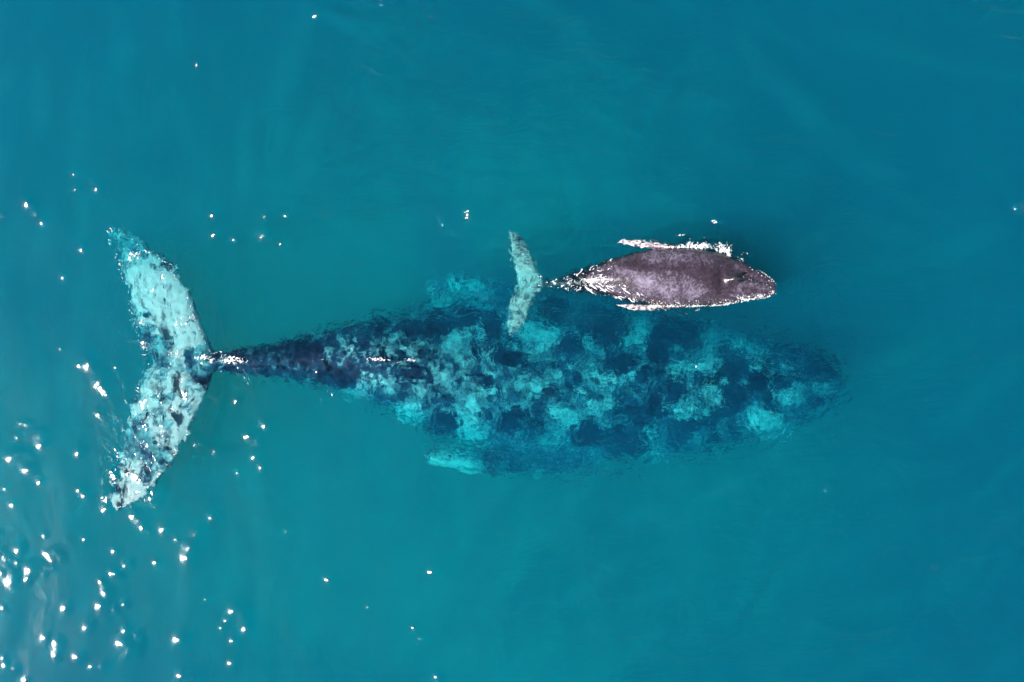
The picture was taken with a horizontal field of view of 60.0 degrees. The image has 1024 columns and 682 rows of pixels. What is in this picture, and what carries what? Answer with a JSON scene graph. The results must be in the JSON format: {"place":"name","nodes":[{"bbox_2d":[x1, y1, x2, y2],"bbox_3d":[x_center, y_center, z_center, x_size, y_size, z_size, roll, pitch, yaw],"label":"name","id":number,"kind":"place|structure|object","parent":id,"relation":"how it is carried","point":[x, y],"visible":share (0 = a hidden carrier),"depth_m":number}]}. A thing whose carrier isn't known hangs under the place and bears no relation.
{"place":"outdoors","nodes":[
{"label":"outdoors","id":0,"kind":"place"},
{"bbox_2d":[0,0,1023,681],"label":"sea water","id":1,"kind":"structure","parent":0,"point":[810,468],"depth_m":17.32},
{"bbox_2d":[103,228,221,509],"bbox_3d":[-6.821,0.546,17.323,2.316,0.064,5.517,0,90,0],"label":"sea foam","id":2,"kind":"object","parent":1,"relation":"on","point":[162,277],"visible":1,"depth_m":17.31},
{"bbox_2d":[194,354,414,364],"bbox_3d":[-4.012,0.363,17.300,4.389,0.068,0.226,0,90,0],"label":"sea foam","id":3,"kind":"object","parent":1,"relation":"on","point":[230,360],"visible":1,"depth_m":17.31},
{"bbox_2d":[538,220,775,313],"bbox_3d":[2.791,-1.274,17.192,4.598,0.278,1.705,-11,90,0],"label":"sea foam","id":4,"kind":"object","parent":1,"relation":"on","point":[701,246],"visible":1,"depth_m":17.30},
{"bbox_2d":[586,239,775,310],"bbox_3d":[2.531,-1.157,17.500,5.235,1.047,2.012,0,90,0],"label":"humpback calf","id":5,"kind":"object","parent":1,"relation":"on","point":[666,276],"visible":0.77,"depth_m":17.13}
]}

